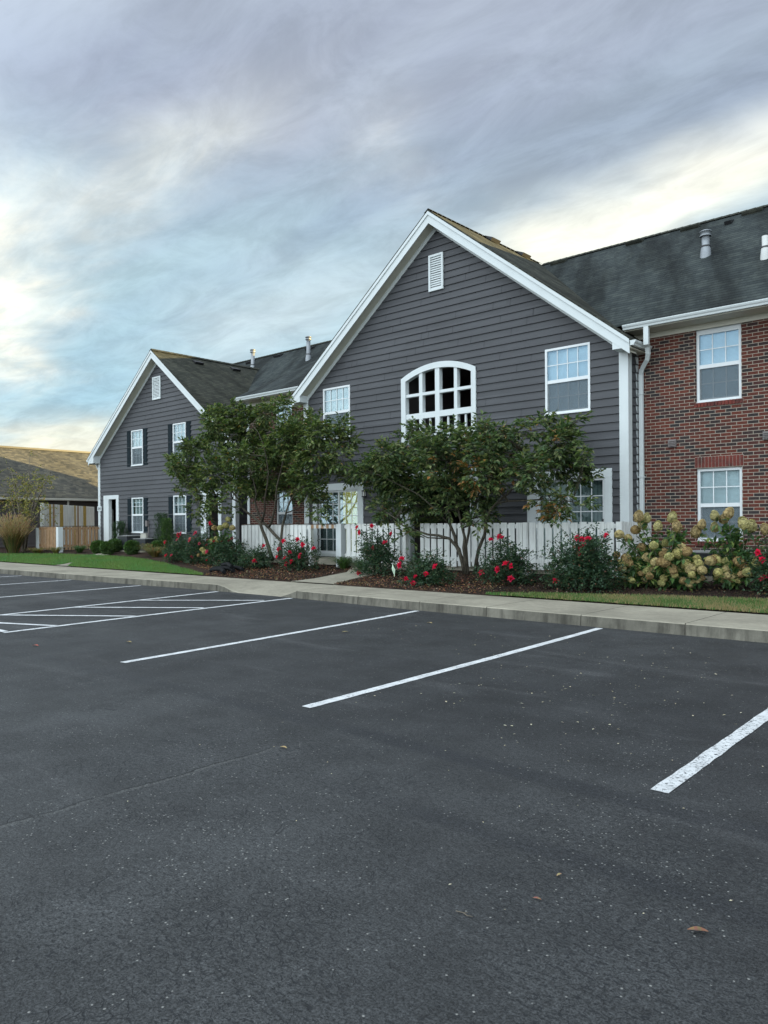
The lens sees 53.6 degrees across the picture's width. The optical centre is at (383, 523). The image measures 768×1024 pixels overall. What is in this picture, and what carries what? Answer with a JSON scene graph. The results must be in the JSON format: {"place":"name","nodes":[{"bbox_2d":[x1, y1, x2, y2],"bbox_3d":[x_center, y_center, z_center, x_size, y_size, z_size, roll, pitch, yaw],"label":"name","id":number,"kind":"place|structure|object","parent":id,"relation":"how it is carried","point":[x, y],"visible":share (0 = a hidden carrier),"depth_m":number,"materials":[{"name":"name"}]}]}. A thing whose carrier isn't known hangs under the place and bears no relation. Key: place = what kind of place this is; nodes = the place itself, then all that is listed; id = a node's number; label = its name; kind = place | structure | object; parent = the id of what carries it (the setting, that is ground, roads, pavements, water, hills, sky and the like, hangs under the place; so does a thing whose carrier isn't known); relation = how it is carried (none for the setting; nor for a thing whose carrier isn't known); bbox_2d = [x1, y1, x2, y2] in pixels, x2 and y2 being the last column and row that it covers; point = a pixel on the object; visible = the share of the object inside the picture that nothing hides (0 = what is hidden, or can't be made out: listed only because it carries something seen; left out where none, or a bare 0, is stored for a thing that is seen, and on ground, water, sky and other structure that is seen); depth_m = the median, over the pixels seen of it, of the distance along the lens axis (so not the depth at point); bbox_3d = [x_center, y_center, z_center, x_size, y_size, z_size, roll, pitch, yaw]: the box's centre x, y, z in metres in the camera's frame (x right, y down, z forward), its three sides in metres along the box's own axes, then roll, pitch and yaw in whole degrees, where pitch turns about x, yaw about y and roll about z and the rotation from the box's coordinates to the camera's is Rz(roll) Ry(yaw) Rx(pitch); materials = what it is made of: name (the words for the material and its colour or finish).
{"place":"outdoors","nodes":[
{"label":"outdoors","id":0,"kind":"place"},
{"bbox_2d":[0,552,96,564],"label":"lawn","id":1,"kind":"structure","parent":0,"point":[48,562],"depth_m":27.53,"materials":[{"name":"green plant"}]},
{"bbox_2d":[0,445,97,547],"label":"garage building","id":2,"kind":"structure","parent":0,"point":[75,483],"depth_m":40.32,"materials":[{"name":"brown"}]},
{"bbox_2d":[55,553,108,566],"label":"path","id":3,"kind":"structure","parent":0,"point":[98,554],"depth_m":25.86,"materials":[{"name":"concrete"}]},
{"bbox_2d":[67,554,202,574],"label":"lawn","id":4,"kind":"structure","parent":0,"point":[137,570],"depth_m":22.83,"materials":[{"name":"green plant"}]},
{"bbox_2d":[140,533,147,537],"bbox_3d":[-9.431,0.742,29.869,0.440,0.700,0.090,0,0,42],"label":"utility panel","id":5,"kind":"object","parent":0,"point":[143,535],"visible":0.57,"depth_m":29.81,"materials":[{"name":"white metal"}]},
{"bbox_2d":[291,566,375,584],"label":"path","id":6,"kind":"structure","parent":0,"point":[339,577],"depth_m":17.66,"materials":[{"name":"concrete"}]},
{"bbox_2d":[0,574,767,1023],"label":"parking lot","id":7,"kind":"structure","parent":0,"point":[166,856],"depth_m":3.87,"materials":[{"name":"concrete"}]},
{"bbox_2d":[0,622,56,625],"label":"painted line","id":8,"kind":"object","parent":7,"relation":"on","point":[28,624],"visible":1,"depth_m":11.52,"materials":[{"name":"white paint"}]},
{"bbox_2d":[29,615,116,615],"bbox_3d":[-5.263,1.532,12.637,2.369,0.001,0.109,0,0,8],"label":"painted line","id":9,"kind":"object","parent":7,"relation":"on","point":[72,615],"visible":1,"depth_m":12.63,"materials":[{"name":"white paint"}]},
{"bbox_2d":[6,585,140,596],"bbox_3d":[-7.675,1.554,16.609,0.144,0.001,5.565,0,0,36],"label":"painted line","id":10,"kind":"object","parent":7,"relation":"on","point":[69,591],"visible":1,"depth_m":17.28,"materials":[{"name":"white paint"}]},
{"bbox_2d":[1,591,217,614],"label":"painted line","id":11,"kind":"object","parent":7,"relation":"on","point":[101,604],"visible":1,"depth_m":14.39,"materials":[{"name":"white paint"}]},
{"bbox_2d":[3,598,290,632],"bbox_3d":[-3.623,1.524,13.028,0.133,0.001,5.822,0,0,37],"label":"painted line","id":12,"kind":"object","parent":7,"relation":"on","point":[138,616],"visible":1,"depth_m":12.45,"materials":[{"name":"white paint"}]},
{"bbox_2d":[91,607,203,607],"bbox_3d":[-4.447,1.526,13.792,2.409,0.001,0.108,0,0,6],"label":"painted line","id":13,"kind":"object","parent":7,"relation":"on","point":[147,607],"visible":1,"depth_m":13.77,"materials":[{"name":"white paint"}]},
{"bbox_2d":[201,600,263,600],"bbox_3d":[-3.620,1.520,15.018,2.550,0.001,0.108,0,0,5],"label":"painted line","id":14,"kind":"object","parent":7,"relation":"on","point":[235,600],"visible":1,"depth_m":14.91,"materials":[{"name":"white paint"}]},
{"bbox_2d":[122,611,415,662],"bbox_3d":[-1.128,1.505,10.623,0.136,0.001,5.797,0,0,36],"label":"painted line","id":15,"kind":"object","parent":7,"relation":"on","point":[259,638],"visible":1,"depth_m":9.87,"materials":[{"name":"white paint"}]},
{"bbox_2d":[303,628,602,707],"bbox_3d":[1.205,1.487,8.439,0.128,0.001,5.785,0,0,39],"label":"painted line","id":16,"kind":"object","parent":7,"relation":"on","point":[315,704],"visible":1,"depth_m":7.60,"materials":[{"name":"white paint"}]},
{"bbox_2d":[687,926,708,931],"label":"fallen leaf","id":17,"kind":"object","parent":7,"relation":"on","point":[697,928],"visible":1,"depth_m":2.77,"materials":[{"name":"brown plant"}]},
{"bbox_2d":[651,708,767,792],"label":"painted line","id":18,"kind":"object","parent":7,"relation":"on","point":[677,778],"visible":1,"depth_m":4.84,"materials":[{"name":"white paint"}]},
{"bbox_2d":[0,562,767,642],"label":"sidewalk","id":19,"kind":"structure","parent":0,"point":[729,625],"depth_m":12.80,"materials":[{"name":"concrete"}]},
{"bbox_2d":[0,546,767,614],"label":"planting bed","id":20,"kind":"object","parent":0,"point":[142,555],"visible":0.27,"depth_m":15.76,"materials":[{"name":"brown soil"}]},
{"bbox_2d":[0,511,36,553],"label":"ornamental grass","id":21,"kind":"object","parent":20,"relation":"on","point":[13,539],"depth_m":31.98,"materials":[{"name":"beige plant"}]},
{"bbox_2d":[0,451,60,551],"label":"young tree","id":22,"kind":"object","parent":20,"relation":"on","point":[31,517],"visible":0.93,"depth_m":33.19,"materials":[{"name":"green plant"}]},
{"bbox_2d":[27,547,46,553],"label":"strappy plant","id":23,"kind":"object","parent":20,"relation":"on","point":[36,550],"visible":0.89,"depth_m":31.59,"materials":[{"name":"green plant"}]},
{"bbox_2d":[48,547,63,553],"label":"strappy plant","id":24,"kind":"object","parent":20,"relation":"on","point":[55,549],"visible":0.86,"depth_m":30.65,"materials":[{"name":"green plant"}]},
{"bbox_2d":[40,503,93,549],"bbox_3d":[-15.015,0.214,36.306,0.170,2.200,6.277,0,0,-1],"label":"privacy fence","id":25,"kind":"object","parent":20,"relation":"on","point":[68,516],"visible":0.44,"depth_m":36.02,"materials":[{"name":"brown wood"}]},
{"bbox_2d":[36,526,98,552],"bbox_3d":[-13.650,0.709,32.768,2.375,1.190,1.905,0,0,42],"label":"fence","id":26,"kind":"object","parent":20,"relation":"on","point":[42,536],"visible":0.82,"depth_m":32.08,"materials":[{"name":"brown wood"}]},
{"bbox_2d":[71,545,87,552],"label":"strappy plant","id":27,"kind":"object","parent":20,"relation":"on","point":[78,549],"visible":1,"depth_m":30.54,"materials":[{"name":"green plant"}]},
{"bbox_2d":[89,540,103,553],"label":"box shrub","id":28,"kind":"object","parent":20,"relation":"on","point":[96,545],"visible":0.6,"depth_m":29.40,"materials":[{"name":"green plant"}]},
{"bbox_2d":[98,541,115,554],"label":"box shrub","id":29,"kind":"object","parent":20,"relation":"on","point":[110,546],"visible":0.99,"depth_m":28.75,"materials":[{"name":"green plant"}]},
{"bbox_2d":[109,538,122,551],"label":"box shrub","id":30,"kind":"object","parent":20,"relation":"on","point":[118,543],"visible":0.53,"depth_m":29.72,"materials":[{"name":"green plant"}]},
{"bbox_2d":[112,521,129,538],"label":"upright shrub","id":31,"kind":"object","parent":20,"relation":"on","point":[122,531],"visible":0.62,"depth_m":30.97,"materials":[{"name":"green plant"}]},
{"bbox_2d":[118,535,139,551],"bbox_3d":[-10.048,0.819,30.153,0.860,0.694,0.860,0,0,42],"label":"air conditioner","id":32,"kind":"object","parent":20,"relation":"on","point":[124,538],"visible":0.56,"depth_m":29.85,"materials":[{"name":"metal"}]},
{"bbox_2d":[123,540,140,554],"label":"box shrub","id":33,"kind":"object","parent":20,"relation":"on","point":[129,546],"visible":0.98,"depth_m":28.05,"materials":[{"name":"green plant"}]},
{"bbox_2d":[133,538,161,552],"bbox_3d":[-9.033,0.862,29.247,1.000,0.594,1.000,0,0,42],"label":"air conditioner","id":34,"kind":"object","parent":20,"relation":"on","point":[146,540],"visible":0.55,"depth_m":28.83,"materials":[{"name":"metal"}]},
{"bbox_2d":[136,543,161,554],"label":"strappy plant","id":35,"kind":"object","parent":20,"relation":"on","point":[145,545],"visible":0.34,"depth_m":27.14,"materials":[{"name":"green plant"}]},
{"bbox_2d":[140,547,168,556],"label":"strappy plant","id":36,"kind":"object","parent":20,"relation":"on","point":[156,552],"visible":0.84,"depth_m":26.24,"materials":[{"name":"green plant"}]},
{"bbox_2d":[150,540,167,554],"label":"box shrub","id":37,"kind":"object","parent":20,"relation":"on","point":[157,542],"visible":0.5,"depth_m":27.11,"materials":[{"name":"green plant"}]},
{"bbox_2d":[153,512,171,539],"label":"upright shrub","id":38,"kind":"object","parent":20,"relation":"on","point":[159,516],"visible":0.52,"depth_m":28.83,"materials":[{"name":"green plant"}]},
{"bbox_2d":[159,518,175,550],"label":"upright shrub","id":39,"kind":"object","parent":20,"relation":"on","point":[166,528],"visible":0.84,"depth_m":28.34,"materials":[{"name":"green plant"}]},
{"bbox_2d":[161,528,198,562],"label":"rose bush","id":40,"kind":"object","parent":20,"relation":"on","point":[172,551],"visible":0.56,"depth_m":24.07,"materials":[{"name":"green plant"}]},
{"bbox_2d":[179,518,218,564],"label":"rose bush","id":41,"kind":"object","parent":20,"relation":"on","point":[190,550],"visible":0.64,"depth_m":22.91,"materials":[{"name":"green plant"}]},
{"bbox_2d":[197,517,235,564],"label":"hydrangea","id":42,"kind":"object","parent":20,"relation":"on","point":[225,525],"visible":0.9,"depth_m":21.91,"materials":[{"name":"beige plant"}]},
{"bbox_2d":[195,530,247,566],"bbox_3d":[-4.728,0.780,22.107,2.274,1.172,1.246,0,0,42],"label":"rose bush","id":43,"kind":"object","parent":20,"relation":"on","point":[216,552],"visible":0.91,"depth_m":21.74,"materials":[{"name":"green plant"}]},
{"bbox_2d":[209,562,244,573],"bbox_3d":[-4.266,1.189,20.563,0.690,0.288,1.362,0,0,-31],"label":"drain pipe","id":44,"kind":"object","parent":20,"relation":"on","point":[224,567],"visible":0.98,"depth_m":20.43,"materials":[{"name":"black plastic"}]},
{"bbox_2d":[205,537,276,568],"bbox_3d":[-3.975,0.869,21.332,3.006,0.948,1.163,0,0,42],"label":"rose bush","id":45,"kind":"object","parent":20,"relation":"on","point":[247,559],"visible":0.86,"depth_m":20.77,"materials":[{"name":"green plant"}]},
{"bbox_2d":[162,390,364,560],"bbox_3d":[-3.697,-1.440,21.997,9.828,5.024,3.330,0,0,42],"label":"ornamental tree","id":46,"kind":"object","parent":20,"relation":"on","point":[290,430],"visible":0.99,"depth_m":21.68,"materials":[{"name":"green plant"}]},
{"bbox_2d":[242,524,313,565],"bbox_3d":[-2.804,0.617,22.172,3.100,1.208,1.062,0,0,42],"label":"picket fence","id":47,"kind":"object","parent":20,"relation":"on","point":[252,535],"visible":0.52,"depth_m":21.78,"materials":[{"name":"white wood"}]},
{"bbox_2d":[310,524,335,527],"bbox_3d":[-1.613,0.074,20.471,0.990,0.127,0.105,0,0,42],"label":"gate rail","id":48,"kind":"object","parent":47,"relation":"attached to","point":[321,526],"visible":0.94,"depth_m":20.48,"materials":[{"name":"white wood"}]},
{"bbox_2d":[252,533,323,572],"bbox_3d":[-2.380,0.787,19.921,2.573,1.128,1.127,0,0,42],"label":"rose bush","id":49,"kind":"object","parent":20,"relation":"on","point":[297,556],"visible":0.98,"depth_m":19.59,"materials":[{"name":"green plant"}]},
{"bbox_2d":[267,556,400,565],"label":"patio slab","id":50,"kind":"structure","parent":20,"relation":"on","point":[321,560],"depth_m":20.65,"materials":[{"name":"concrete"}]},
{"bbox_2d":[326,556,356,568],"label":"strappy plant","id":51,"kind":"object","parent":20,"relation":"on","point":[344,563],"visible":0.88,"depth_m":19.38,"materials":[{"name":"green plant"}]},
{"bbox_2d":[336,523,407,566],"bbox_3d":[-0.322,0.603,19.325,2.365,1.199,0.190,0,0,42],"label":"picket fence","id":52,"kind":"object","parent":20,"relation":"on","point":[343,532],"visible":0.43,"depth_m":19.57,"materials":[{"name":"white wood"}]},
{"bbox_2d":[350,522,406,577],"bbox_3d":[-0.186,0.678,17.822,1.582,1.433,1.174,0,0,42],"label":"rose bush","id":53,"kind":"object","parent":20,"relation":"on","point":[372,555],"visible":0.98,"depth_m":17.65,"materials":[{"name":"green plant"}]},
{"bbox_2d":[384,561,418,569],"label":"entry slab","id":54,"kind":"structure","parent":20,"relation":"on","point":[401,566],"depth_m":18.55,"materials":[{"name":"concrete"}]},
{"bbox_2d":[396,547,458,586],"bbox_3d":[0.895,0.957,15.829,1.308,0.923,1.296,0,0,-16],"label":"rose bush","id":55,"kind":"object","parent":20,"relation":"on","point":[425,571],"visible":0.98,"depth_m":15.68,"materials":[{"name":"green plant"}]},
{"bbox_2d":[344,408,606,573],"bbox_3d":[1.740,-0.772,16.625,7.182,3.788,3.151,0,0,42],"label":"ornamental tree","id":56,"kind":"object","parent":20,"relation":"on","point":[388,476],"visible":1,"depth_m":16.03,"materials":[{"name":"green plant"}]},
{"bbox_2d":[471,530,541,586],"bbox_3d":[2.438,0.767,15.223,1.424,1.266,1.330,0,0,7],"label":"rose bush","id":57,"kind":"object","parent":20,"relation":"on","point":[509,567],"visible":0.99,"depth_m":14.94,"materials":[{"name":"green plant"}]},
{"bbox_2d":[445,562,615,576],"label":"patio slab","id":58,"kind":"structure","parent":20,"relation":"on","point":[470,569],"depth_m":17.14,"materials":[{"name":"concrete"}]},
{"bbox_2d":[420,522,650,576],"bbox_3d":[3.237,0.576,17.040,5.069,1.200,1.470,0,0,42],"label":"picket fence","id":59,"kind":"object","parent":20,"relation":"on","point":[526,534],"visible":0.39,"depth_m":16.26,"materials":[{"name":"white wood"}]},
{"bbox_2d":[535,520,636,593],"bbox_3d":[3.707,0.625,13.956,1.931,1.384,1.365,0,0,42],"label":"rose bush","id":60,"kind":"object","parent":20,"relation":"on","point":[587,564],"visible":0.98,"depth_m":13.66,"materials":[{"name":"green plant"}]},
{"bbox_2d":[612,510,709,590],"bbox_3d":[4.930,0.512,13.597,1.827,1.517,1.035,0,0,42],"label":"hydrangea","id":61,"kind":"object","parent":20,"relation":"on","point":[669,567],"visible":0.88,"depth_m":13.34,"materials":[{"name":"beige plant"}]},
{"bbox_2d":[684,550,724,581],"bbox_3d":[6.012,0.807,14.612,0.960,0.574,0.960,0,0,42],"label":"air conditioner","id":62,"kind":"object","parent":20,"relation":"on","point":[703,553],"visible":0.23,"depth_m":14.13,"materials":[{"name":"metal"}]},
{"bbox_2d":[690,507,767,589],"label":"hydrangea","id":63,"kind":"object","parent":20,"relation":"on","point":[729,571],"visible":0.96,"depth_m":12.92,"materials":[{"name":"beige plant"}]},
{"bbox_2d":[742,527,767,597],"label":"rose bush","id":64,"kind":"object","parent":20,"relation":"on","point":[762,568],"visible":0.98,"depth_m":12.38,"materials":[{"name":"green plant"}]},
{"bbox_2d":[0,0,767,451],"label":"sky","id":65,"kind":"structure","parent":0,"point":[219,180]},
{"bbox_2d":[86,204,767,572],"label":"apartment building","id":66,"kind":"structure","parent":0,"point":[650,352],"depth_m":18.13,"materials":[{"name":"grey wood"}]},
{"bbox_2d":[131,429,142,465],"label":"window","id":67,"kind":"structure","parent":66,"relation":"in","point":[136,435],"depth_m":30.96,"materials":[{"name":"glass"}]},
{"bbox_2d":[131,497,143,532],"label":"window","id":68,"kind":"structure","parent":66,"relation":"in","point":[137,503],"depth_m":30.93,"materials":[{"name":"glass"}]},
{"bbox_2d":[173,422,185,459],"bbox_3d":[-7.763,-3.082,28.879,0.874,1.458,0.088,0,0,42],"label":"window","id":69,"kind":"structure","parent":66,"relation":"in","point":[179,429],"depth_m":28.95,"materials":[{"name":"glass"}]},
{"bbox_2d":[173,495,186,533],"bbox_3d":[-7.742,-0.332,28.879,0.874,1.458,0.088,0,0,42],"label":"window","id":70,"kind":"structure","parent":66,"relation":"in","point":[179,514],"depth_m":28.92,"materials":[{"name":"glass"}]},
{"bbox_2d":[276,402,291,444],"bbox_3d":[-3.130,-3.167,24.046,0.814,1.608,0.088,0,0,42],"label":"window","id":71,"kind":"structure","parent":66,"relation":"in","point":[278,402],"depth_m":24.11,"materials":[{"name":"plastic"}]},
{"bbox_2d":[277,490,292,523],"bbox_3d":[-3.075,-0.304,24.084,0.890,1.565,0.188,0,0,42],"label":"window","id":72,"kind":"structure","parent":66,"relation":"in","point":[282,504],"depth_m":24.13,"materials":[{"name":"glass"}]},
{"bbox_2d":[323,385,350,439],"bbox_3d":[-1.319,-3.151,21.698,1.104,1.468,0.156,0,0,42],"label":"window","id":73,"kind":"structure","parent":66,"relation":"in","point":[337,399],"depth_m":21.68,"materials":[{"name":"glass"}]},
{"bbox_2d":[313,482,363,556],"bbox_3d":[-1.218,-0.113,21.770,2.230,2.245,0.358,0,0,42],"label":"sliding door","id":74,"kind":"structure","parent":66,"relation":"in","point":[348,505],"depth_m":21.73,"materials":[{"name":"white paint"}]},
{"bbox_2d":[544,342,590,415],"bbox_3d":[4.082,-3.180,16.858,1.119,1.493,0.128,0,0,42],"label":"window","id":75,"kind":"structure","parent":66,"relation":"in","point":[567,368],"depth_m":16.88,"materials":[{"name":"glass"}]},
{"bbox_2d":[527,468,612,559],"bbox_3d":[4.144,-0.130,16.901,2.065,2.077,0.233,0,0,42],"label":"sliding door","id":76,"kind":"structure","parent":66,"relation":"in","point":[602,489],"depth_m":16.73,"materials":[{"name":"white paint"}]},
{"bbox_2d":[696,323,741,402],"bbox_3d":[6.738,-3.242,15.265,0.894,1.608,0.128,0,0,42],"label":"window","id":77,"kind":"structure","parent":66,"relation":"in","point":[718,349],"depth_m":15.31,"materials":[{"name":"glass"}]},
{"bbox_2d":[697,467,742,540],"bbox_3d":[6.780,-0.379,15.287,0.970,1.565,0.188,0,0,42],"label":"window","id":78,"kind":"structure","parent":66,"relation":"in","point":[719,489],"depth_m":15.33,"materials":[{"name":"glass"}]},
{"bbox_2d":[486,591,767,612],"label":"lawn","id":79,"kind":"structure","parent":0,"point":[644,604],"depth_m":12.18,"materials":[{"name":"green plant"}]}
]}

